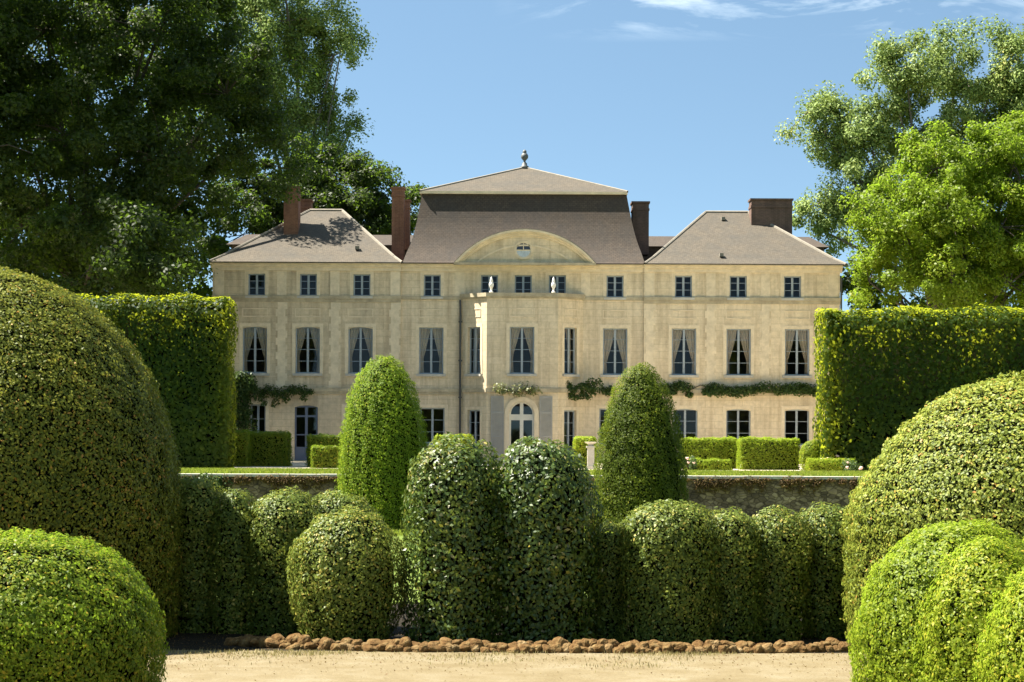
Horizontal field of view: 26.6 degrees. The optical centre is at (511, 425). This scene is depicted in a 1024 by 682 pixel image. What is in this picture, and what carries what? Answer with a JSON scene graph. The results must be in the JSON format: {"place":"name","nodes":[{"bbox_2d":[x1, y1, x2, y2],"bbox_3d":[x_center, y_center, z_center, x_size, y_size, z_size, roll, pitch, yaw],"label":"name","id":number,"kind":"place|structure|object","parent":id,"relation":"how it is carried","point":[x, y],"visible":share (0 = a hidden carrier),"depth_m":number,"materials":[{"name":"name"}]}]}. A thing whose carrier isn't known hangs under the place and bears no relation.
{"place":"outdoors","nodes":[
{"label":"outdoors","id":0,"kind":"place"},
{"bbox_2d":[173,472,815,603],"bbox_3d":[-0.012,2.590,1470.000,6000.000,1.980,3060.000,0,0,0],"label":"ground","id":1,"kind":"structure","parent":0,"point":[400,538],"depth_m":60.92,"materials":[{"name":"plant"}]},
{"bbox_2d":[0,0,64,261],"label":"broadleaf tree","id":2,"kind":"object","parent":1,"relation":"on","point":[14,105],"visible":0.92,"depth_m":101.67,"materials":[{"name":"green plant"}]},
{"bbox_2d":[0,1,286,296],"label":"broadleaf tree","id":3,"kind":"object","parent":1,"relation":"on","point":[205,291],"visible":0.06,"depth_m":137.06,"materials":[{"name":"green plant"}]},
{"bbox_2d":[0,0,324,306],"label":"broadleaf tree","id":4,"kind":"object","parent":1,"relation":"on","point":[109,244],"visible":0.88,"depth_m":104.96,"materials":[{"name":"green plant"}]},
{"bbox_2d":[209,0,377,189],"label":"poplar tree","id":5,"kind":"object","parent":1,"relation":"on","point":[298,24],"visible":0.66,"depth_m":139.59,"materials":[{"name":"green plant"}]},
{"bbox_2d":[196,130,428,257],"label":"broadleaf tree","id":6,"kind":"object","parent":1,"relation":"on","point":[366,204],"visible":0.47,"depth_m":133.03,"materials":[{"name":"green plant"}]},
{"bbox_2d":[334,354,428,531],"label":"yew cone","id":7,"kind":"object","parent":1,"relation":"on","point":[383,447],"visible":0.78,"depth_m":73.38,"materials":[{"name":"green plant"}]},
{"bbox_2d":[152,604,858,652],"bbox_3d":[-0.016,3.572,38.949,60.000,0.001,9.218,0,0,0],"label":"planting bed","id":8,"kind":"object","parent":1,"relation":"on","point":[193,638],"visible":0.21,"depth_m":36.06,"materials":[{"name":"soil"}]},
{"bbox_2d":[0,266,186,639],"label":"topiary dome","id":9,"kind":"structure","parent":8,"relation":"on","point":[86,448],"depth_m":34.99,"materials":[{"name":"green plant"}]},
{"bbox_2d":[166,475,223,632],"bbox_3d":[-5.513,2.217,37.577,1.236,2.734,1.252,0,0,0],"label":"clipped bush","id":10,"kind":"object","parent":8,"relation":"on","point":[198,499],"visible":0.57,"depth_m":37.18,"materials":[{"name":"green plant"}]},
{"bbox_2d":[205,487,261,633],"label":"clipped bush","id":11,"kind":"object","parent":8,"relation":"on","point":[233,565],"visible":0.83,"depth_m":37.05,"materials":[{"name":"green plant"}]},
{"bbox_2d":[239,636,251,646],"bbox_3d":[-4.275,3.504,35.005,0.221,0.223,0.267,15,17,37],"label":"edging stone","id":12,"kind":"object","parent":8,"relation":"on","point":[244,641],"visible":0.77,"depth_m":34.91,"materials":[{"name":"stone"}]},
{"bbox_2d":[264,638,279,647],"bbox_3d":[-3.832,3.501,34.797,0.290,0.174,0.249,14,13,-26],"label":"edging stone","id":13,"kind":"object","parent":8,"relation":"on","point":[271,643],"visible":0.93,"depth_m":34.70,"materials":[{"name":"stone"}]},
{"bbox_2d":[239,486,325,635],"bbox_3d":[-3.869,2.302,37.425,1.680,2.591,1.702,0,0,0],"label":"clipped bush","id":14,"kind":"object","parent":8,"relation":"on","point":[280,525],"visible":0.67,"depth_m":36.85,"materials":[{"name":"green plant"}]},
{"bbox_2d":[286,633,300,643],"bbox_3d":[-3.476,3.447,34.760,0.256,0.242,0.282,-18,3,-37],"label":"edging stone","id":15,"kind":"object","parent":8,"relation":"on","point":[292,638],"visible":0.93,"depth_m":34.66,"materials":[{"name":"stone"}]},
{"bbox_2d":[297,635,310,643],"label":"edging stone","id":16,"kind":"object","parent":8,"relation":"on","point":[303,639],"visible":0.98,"depth_m":34.58,"materials":[{"name":"stone"}]},
{"bbox_2d":[320,638,333,649],"bbox_3d":[-2.944,3.497,34.533,0.222,0.224,0.268,-20,-5,15],"label":"edging stone","id":17,"kind":"object","parent":8,"relation":"on","point":[325,644],"visible":0.84,"depth_m":34.42,"materials":[{"name":"stone"}]},
{"bbox_2d":[308,490,385,628],"bbox_3d":[-3.033,2.349,37.998,1.704,2.488,1.746,0,0,0],"label":"clipped bush","id":18,"kind":"object","parent":8,"relation":"on","point":[332,507],"visible":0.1,"depth_m":37.71,"materials":[{"name":"green plant"}]},
{"bbox_2d":[285,503,409,641],"bbox_3d":[-2.718,2.436,36.028,1.982,2.313,1.994,0,0,39],"label":"clipped bush","id":19,"kind":"object","parent":8,"relation":"on","point":[345,583],"visible":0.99,"depth_m":35.38,"materials":[{"name":"green plant"}]},
{"bbox_2d":[362,644,378,651],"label":"edging stone","id":20,"kind":"object","parent":8,"relation":"on","point":[368,647],"visible":0.61,"depth_m":34.28,"materials":[{"name":"stone"}]},
{"bbox_2d":[399,637,411,646],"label":"edging stone","id":21,"kind":"object","parent":8,"relation":"on","point":[405,642],"visible":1,"depth_m":34.34,"materials":[{"name":"stone"}]},
{"bbox_2d":[395,431,508,642],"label":"holly column","id":22,"kind":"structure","parent":8,"relation":"on","point":[455,540],"depth_m":35.42,"materials":[{"name":"green plant"}]},
{"bbox_2d":[467,638,482,651],"bbox_3d":[-0.597,3.487,34.406,0.248,0.235,0.274,13,-9,-32],"label":"edging stone","id":23,"kind":"object","parent":8,"relation":"on","point":[474,641],"visible":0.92,"depth_m":34.31,"materials":[{"name":"stone"}]},
{"bbox_2d":[486,436,605,643],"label":"holly column","id":24,"kind":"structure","parent":8,"relation":"on","point":[547,519],"depth_m":35.42,"materials":[{"name":"green plant"}]},
{"bbox_2d":[569,643,580,652],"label":"edging stone","id":25,"kind":"object","parent":8,"relation":"on","point":[574,648],"visible":0.64,"depth_m":34.17,"materials":[{"name":"stone"}]},
{"bbox_2d":[582,519,630,640],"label":"clipped bush","id":26,"kind":"object","parent":8,"relation":"on","point":[607,616],"visible":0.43,"depth_m":36.15,"materials":[{"name":"green plant"}]},
{"bbox_2d":[613,499,724,644],"bbox_3d":[2.632,2.409,36.210,1.906,2.427,1.897,0,0,0],"label":"clipped bush","id":27,"kind":"object","parent":8,"relation":"on","point":[667,565],"visible":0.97,"depth_m":35.56,"materials":[{"name":"green plant"}]},
{"bbox_2d":[671,643,686,652],"bbox_3d":[2.638,3.527,34.367,0.287,0.172,0.246,-1,-20,12],"label":"edging stone","id":28,"kind":"object","parent":8,"relation":"on","point":[680,647],"visible":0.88,"depth_m":34.26,"materials":[{"name":"stone"}]},
{"bbox_2d":[703,506,767,642],"bbox_3d":[3.607,2.486,36.473,1.492,2.283,1.428,0,0,0],"label":"clipped bush","id":29,"kind":"object","parent":8,"relation":"on","point":[739,606],"visible":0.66,"depth_m":36.01,"materials":[{"name":"green plant"}]},
{"bbox_2d":[748,504,816,640],"bbox_3d":[4.499,2.478,36.795,1.316,2.314,1.299,0,0,28],"label":"clipped bush","id":30,"kind":"object","parent":8,"relation":"on","point":[782,541],"visible":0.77,"depth_m":36.36,"materials":[{"name":"green plant"}]},
{"bbox_2d":[795,501,857,638],"bbox_3d":[5.399,2.460,37.194,1.393,2.350,1.472,0,0,0],"label":"clipped bush","id":31,"kind":"object","parent":8,"relation":"on","point":[827,575],"visible":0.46,"depth_m":36.68,"materials":[{"name":"green plant"}]},
{"bbox_2d":[839,370,1023,651],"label":"topiary dome","id":32,"kind":"structure","parent":8,"relation":"on","point":[957,457],"depth_m":33.64,"materials":[{"name":"green plant"}]},
{"bbox_2d":[176,467,866,475],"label":"lawn grass","id":33,"kind":"structure","parent":1,"relation":"on","point":[709,472],"depth_m":84.34,"materials":[{"name":"plant"}]},
{"bbox_2d":[179,473,867,520],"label":"retaining wall","id":34,"kind":"structure","parent":1,"relation":"on","point":[753,501],"depth_m":82.72,"materials":[{"name":"stone"}]},
{"bbox_2d":[179,472,232,492],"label":"ivy","id":35,"kind":"object","parent":34,"relation":"attached to","point":[218,479],"visible":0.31,"depth_m":82.55,"materials":[{"name":"green plant"}]},
{"bbox_2d":[171,473,862,494],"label":"wall creepers","id":36,"kind":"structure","parent":34,"relation":"attached to","point":[702,483],"depth_m":82.61,"materials":[{"name":"green plant"}]},
{"bbox_2d":[209,149,846,463],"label":"manor house","id":37,"kind":"structure","parent":1,"relation":"on","point":[330,303],"depth_m":111.90,"materials":[{"name":"beige stone"}]},
{"bbox_2d":[224,370,257,431],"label":"wall shrub","id":38,"kind":"object","parent":37,"relation":"attached to","point":[244,411],"visible":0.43,"depth_m":111.43,"materials":[{"name":"green plant"}]},
{"bbox_2d":[239,308,269,375],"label":"window","id":39,"kind":"structure","parent":37,"relation":"in","point":[246,335],"depth_m":111.97,"materials":[{"name":"blue paint"}]},
{"bbox_2d":[245,270,268,297],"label":"window","id":40,"kind":"structure","parent":37,"relation":"in","point":[247,272],"depth_m":111.83,"materials":[{"name":"blue paint"}]},
{"bbox_2d":[248,401,268,431],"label":"window","id":41,"kind":"structure","parent":37,"relation":"in","point":[266,412],"depth_m":111.83,"materials":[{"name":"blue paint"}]},
{"bbox_2d":[242,383,314,407],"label":"climbing plant","id":42,"kind":"object","parent":37,"relation":"attached to","point":[282,395],"visible":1,"depth_m":111.50,"materials":[{"name":"green plant"}]},
{"bbox_2d":[295,405,317,459],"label":"door","id":43,"kind":"structure","parent":37,"relation":"in","point":[300,452],"depth_m":111.97,"materials":[{"name":"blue wood"}]},
{"bbox_2d":[292,308,322,375],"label":"window","id":44,"kind":"structure","parent":37,"relation":"in","point":[317,334],"depth_m":111.97,"materials":[{"name":"blue paint"}]},
{"bbox_2d":[296,271,319,297],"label":"window","id":45,"kind":"structure","parent":37,"relation":"in","point":[299,274],"depth_m":111.83,"materials":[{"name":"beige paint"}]},
{"bbox_2d":[345,308,375,375],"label":"window","id":46,"kind":"structure","parent":37,"relation":"in","point":[351,335],"depth_m":111.97,"materials":[{"name":"blue paint"}]},
{"bbox_2d":[350,271,373,298],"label":"window","id":47,"kind":"structure","parent":37,"relation":"in","point":[356,273],"depth_m":111.83,"materials":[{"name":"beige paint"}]},
{"bbox_2d":[416,309,446,376],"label":"window","id":48,"kind":"structure","parent":37,"relation":"in","point":[422,334],"depth_m":112.13,"materials":[{"name":"beige paint"}]},
{"bbox_2d":[420,271,443,298],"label":"window","id":49,"kind":"structure","parent":37,"relation":"in","point":[422,273],"depth_m":111.97,"materials":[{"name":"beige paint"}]},
{"bbox_2d":[418,404,447,445],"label":"window","id":50,"kind":"structure","parent":37,"relation":"in","point":[423,406],"depth_m":111.97,"materials":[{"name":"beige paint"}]},
{"bbox_2d":[464,308,482,375],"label":"window","id":51,"kind":"structure","parent":37,"relation":"in","point":[477,327],"depth_m":111.45,"materials":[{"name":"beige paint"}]},
{"bbox_2d":[465,406,481,452],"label":"window","id":52,"kind":"structure","parent":37,"relation":"in","point":[474,408],"depth_m":111.42,"materials":[{"name":"beige paint"}]},
{"bbox_2d":[478,272,500,292],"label":"window","id":53,"kind":"structure","parent":37,"relation":"in","point":[480,274],"depth_m":111.97,"materials":[{"name":"beige paint"}]},
{"bbox_2d":[493,381,542,396],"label":"climbing plant","id":54,"kind":"object","parent":37,"relation":"attached to","point":[516,393],"visible":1,"depth_m":110.41,"materials":[{"name":"green plant"}]},
{"bbox_2d":[504,397,538,460],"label":"door","id":55,"kind":"structure","parent":37,"relation":"in","point":[508,416],"depth_m":110.64,"materials":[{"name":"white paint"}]},
{"bbox_2d":[506,308,537,375],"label":"window","id":56,"kind":"structure","parent":37,"relation":"in","point":[512,329],"depth_m":110.83,"materials":[{"name":"grey paint"}]},
{"bbox_2d":[511,272,534,292],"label":"window","id":57,"kind":"structure","parent":37,"relation":"in","point":[513,274],"depth_m":111.97,"materials":[{"name":"beige paint"}]},
{"bbox_2d":[546,272,568,292],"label":"window","id":58,"kind":"structure","parent":37,"relation":"in","point":[548,274],"depth_m":111.97,"materials":[{"name":"beige paint"}]},
{"bbox_2d":[562,407,578,455],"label":"window","id":59,"kind":"structure","parent":37,"relation":"in","point":[564,409],"depth_m":111.45,"materials":[{"name":"beige paint"}]},
{"bbox_2d":[562,309,579,376],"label":"window","id":60,"kind":"structure","parent":37,"relation":"in","point":[564,326],"depth_m":111.48,"materials":[{"name":"beige paint"}]},
{"bbox_2d":[566,377,603,401],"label":"climbing plant","id":61,"kind":"object","parent":37,"relation":"attached to","point":[589,388],"visible":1,"depth_m":111.16,"materials":[{"name":"green plant"}]},
{"bbox_2d":[596,405,613,445],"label":"window","id":62,"kind":"structure","parent":37,"relation":"in","point":[598,420],"depth_m":111.97,"materials":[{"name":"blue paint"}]},
{"bbox_2d":[597,385,613,396],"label":"climbing plant","id":63,"kind":"object","parent":37,"relation":"attached to","point":[605,391],"visible":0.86,"depth_m":111.59,"materials":[{"name":"green plant"}]},
{"bbox_2d":[603,272,626,299],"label":"window","id":64,"kind":"structure","parent":37,"relation":"in","point":[605,290],"depth_m":111.97,"materials":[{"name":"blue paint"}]},
{"bbox_2d":[600,310,630,376],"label":"window","id":65,"kind":"structure","parent":37,"relation":"in","point":[621,333],"depth_m":112.13,"materials":[{"name":"grey paint"}]},
{"bbox_2d":[672,272,694,299],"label":"window","id":66,"kind":"structure","parent":37,"relation":"in","point":[689,274],"depth_m":111.83,"materials":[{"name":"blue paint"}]},
{"bbox_2d":[668,310,699,377],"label":"window","id":67,"kind":"structure","parent":37,"relation":"in","point":[692,335],"depth_m":111.97,"materials":[{"name":"blue paint"}]},
{"bbox_2d":[671,406,700,438],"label":"window","id":68,"kind":"structure","parent":37,"relation":"in","point":[698,425],"depth_m":111.83,"materials":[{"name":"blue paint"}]},
{"bbox_2d":[660,380,718,397],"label":"climbing plant","id":69,"kind":"object","parent":37,"relation":"attached to","point":[683,387],"visible":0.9,"depth_m":111.58,"materials":[{"name":"green plant"}]},
{"bbox_2d":[726,272,749,299],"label":"window","id":70,"kind":"structure","parent":37,"relation":"in","point":[728,275],"depth_m":111.83,"materials":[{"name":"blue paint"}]},
{"bbox_2d":[702,380,774,398],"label":"climbing plant","id":71,"kind":"object","parent":37,"relation":"attached to","point":[730,391],"visible":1,"depth_m":111.41,"materials":[{"name":"green plant"}]},
{"bbox_2d":[723,310,753,377],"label":"window","id":72,"kind":"structure","parent":37,"relation":"in","point":[745,333],"depth_m":111.97,"materials":[{"name":"grey paint"}]},
{"bbox_2d":[723,406,753,438],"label":"window","id":73,"kind":"structure","parent":37,"relation":"in","point":[738,408],"depth_m":111.83,"materials":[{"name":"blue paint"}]},
{"bbox_2d":[781,273,803,299],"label":"window","id":74,"kind":"structure","parent":37,"relation":"in","point":[783,275],"depth_m":111.83,"materials":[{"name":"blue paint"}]},
{"bbox_2d":[770,381,823,396],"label":"climbing plant","id":75,"kind":"object","parent":37,"relation":"attached to","point":[791,388],"visible":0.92,"depth_m":111.42,"materials":[{"name":"green plant"}]},
{"bbox_2d":[781,406,812,446],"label":"window","id":76,"kind":"structure","parent":37,"relation":"in","point":[796,408],"depth_m":111.83,"materials":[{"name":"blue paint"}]},
{"bbox_2d":[782,310,812,377],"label":"window","id":77,"kind":"structure","parent":37,"relation":"in","point":[802,332],"depth_m":111.97,"materials":[{"name":"blue paint"}]},
{"bbox_2d":[592,362,688,529],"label":"yew cone","id":78,"kind":"object","parent":1,"relation":"on","point":[641,462],"visible":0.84,"depth_m":73.47,"materials":[{"name":"green plant"}]},
{"bbox_2d":[773,14,1023,270],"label":"poplar tree","id":79,"kind":"object","parent":1,"relation":"on","point":[845,141],"visible":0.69,"depth_m":131.39,"materials":[{"name":"green plant"}]},
{"bbox_2d":[840,240,1018,313],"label":"broadleaf tree","id":80,"kind":"object","parent":1,"relation":"on","point":[847,280],"visible":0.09,"depth_m":123.35,"materials":[{"name":"green plant"}]},
{"bbox_2d":[837,110,1023,320],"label":"broadleaf tree","id":81,"kind":"object","parent":1,"relation":"on","point":[950,213],"visible":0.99,"depth_m":107.41,"materials":[{"name":"green plant"}]},
{"bbox_2d":[147,648,869,681],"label":"sandy path","id":82,"kind":"structure","parent":0,"point":[265,670],"depth_m":32.01,"materials":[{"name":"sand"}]},
{"bbox_2d":[0,527,169,681],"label":"box bush","id":83,"kind":"object","parent":82,"relation":"on","point":[75,611],"visible":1,"depth_m":24.45,"materials":[{"name":"green plant"}]},
{"bbox_2d":[385,643,397,651],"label":"edging stone","id":84,"kind":"object","parent":82,"relation":"on","point":[390,647],"visible":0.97,"depth_m":34.24,"materials":[{"name":"stone"}]},
{"bbox_2d":[428,642,441,651],"bbox_3d":[-1.230,3.525,34.326,0.270,0.162,0.232,16,19,-6],"label":"edging stone","id":85,"kind":"object","parent":82,"relation":"on","point":[432,647],"visible":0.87,"depth_m":34.23,"materials":[{"name":"stone"}]},
{"bbox_2d":[148,627,862,681],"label":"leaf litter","id":86,"kind":"object","parent":82,"relation":"on","point":[477,655],"visible":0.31,"depth_m":33.49,"materials":[{"name":"brown plant"}]},
{"bbox_2d":[519,644,534,652],"bbox_3d":[0.224,3.529,34.256,0.243,0.170,0.292,18,-3,-20],"label":"edging stone","id":87,"kind":"object","parent":82,"relation":"on","point":[525,648],"visible":0.89,"depth_m":34.15,"materials":[{"name":"stone"}]},
{"bbox_2d":[593,644,604,652],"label":"edging stone","id":88,"kind":"object","parent":82,"relation":"on","point":[598,648],"visible":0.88,"depth_m":34.22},
{"bbox_2d":[846,518,1023,681],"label":"box bush","id":89,"kind":"object","parent":82,"relation":"on","point":[907,572],"visible":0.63,"depth_m":25.83,"materials":[{"name":"green plant"}]},
{"bbox_2d":[910,535,1023,681],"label":"box bush","id":90,"kind":"object","parent":82,"relation":"on","point":[979,576],"visible":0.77,"depth_m":24.89,"materials":[{"name":"green plant"}]},
{"bbox_2d":[971,567,1023,681],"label":"box bush","id":91,"kind":"object","parent":82,"relation":"on","point":[1006,656],"visible":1,"depth_m":23.76,"materials":[{"name":"green plant"}]},
{"bbox_2d":[1,0,1023,315],"label":"sky","id":92,"kind":"structure","parent":0,"point":[676,105],"materials":[{"name":"blue"}]},
{"bbox_2d":[234,461,801,470],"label":"gravel terrace","id":93,"kind":"structure","parent":0,"point":[298,464],"depth_m":97.58,"materials":[{"name":"gravel"}]},
{"bbox_2d":[69,290,240,467],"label":"tall hedge","id":94,"kind":"object","parent":93,"relation":"on","point":[185,345],"visible":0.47,"depth_m":92.10,"materials":[{"name":"green plant"}]},
{"bbox_2d":[230,429,252,466],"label":"box hedge","id":95,"kind":"object","parent":93,"relation":"on","point":[243,455],"visible":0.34,"depth_m":97.06,"materials":[{"name":"green plant"}]},
{"bbox_2d":[248,428,292,465],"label":"box hedge","id":96,"kind":"object","parent":93,"relation":"on","point":[270,448],"visible":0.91,"depth_m":98.07,"materials":[{"name":"green plant"}]},
{"bbox_2d":[309,445,340,467],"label":"border hedge","id":97,"kind":"object","parent":93,"relation":"on","point":[323,456],"visible":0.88,"depth_m":94.55,"materials":[{"name":"green plant"}]},
{"bbox_2d":[304,433,347,466],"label":"box hedge","id":98,"kind":"object","parent":93,"relation":"on","point":[319,439],"visible":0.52,"depth_m":97.05,"materials":[{"name":"green plant"}]},
{"bbox_2d":[433,433,473,451],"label":"box hedge","id":99,"kind":"object","parent":93,"relation":"on","point":[436,437],"visible":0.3,"depth_m":99.07,"materials":[{"name":"green plant"}]},
{"bbox_2d":[572,436,598,465],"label":"box hedge","id":100,"kind":"object","parent":93,"relation":"on","point":[579,444],"visible":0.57,"depth_m":98.06,"materials":[{"name":"green plant"}]},
{"bbox_2d":[585,442,596,468],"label":"stone pedestal","id":101,"kind":"object","parent":93,"relation":"on","point":[590,447],"visible":0.95,"depth_m":94.85,"materials":[{"name":"stone"}]},
{"bbox_2d":[685,455,697,469],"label":"rose bush","id":102,"kind":"object","parent":93,"relation":"on","point":[691,464],"visible":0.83,"depth_m":92.30,"materials":[{"name":"green plant"}]},
{"bbox_2d":[677,435,738,468],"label":"box hedge","id":103,"kind":"object","parent":93,"relation":"on","point":[722,448],"visible":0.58,"depth_m":97.04,"materials":[{"name":"green plant"}]},
{"bbox_2d":[684,457,732,469],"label":"border hedge","id":104,"kind":"object","parent":93,"relation":"on","point":[714,464],"visible":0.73,"depth_m":93.53,"materials":[{"name":"green plant"}]},
{"bbox_2d":[736,436,800,469],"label":"box hedge","id":105,"kind":"object","parent":93,"relation":"on","point":[761,453],"visible":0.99,"depth_m":95.06,"materials":[{"name":"green plant"}]},
{"bbox_2d":[798,440,823,470],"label":"box ball","id":106,"kind":"object","parent":93,"relation":"on","point":[809,449],"visible":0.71,"depth_m":93.30,"materials":[{"name":"green plant"}]},
{"bbox_2d":[805,457,854,471],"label":"border hedge","id":107,"kind":"object","parent":93,"relation":"on","point":[824,464],"visible":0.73,"depth_m":91.04,"materials":[{"name":"green plant"}]},
{"bbox_2d":[841,457,862,471],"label":"rose bush","id":108,"kind":"object","parent":93,"relation":"on","point":[851,467],"visible":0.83,"depth_m":90.24,"materials":[{"name":"green plant"}]},
{"bbox_2d":[809,302,1023,470],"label":"tall hedge","id":109,"kind":"object","parent":93,"relation":"on","point":[890,371],"visible":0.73,"depth_m":92.19,"materials":[{"name":"green plant"}]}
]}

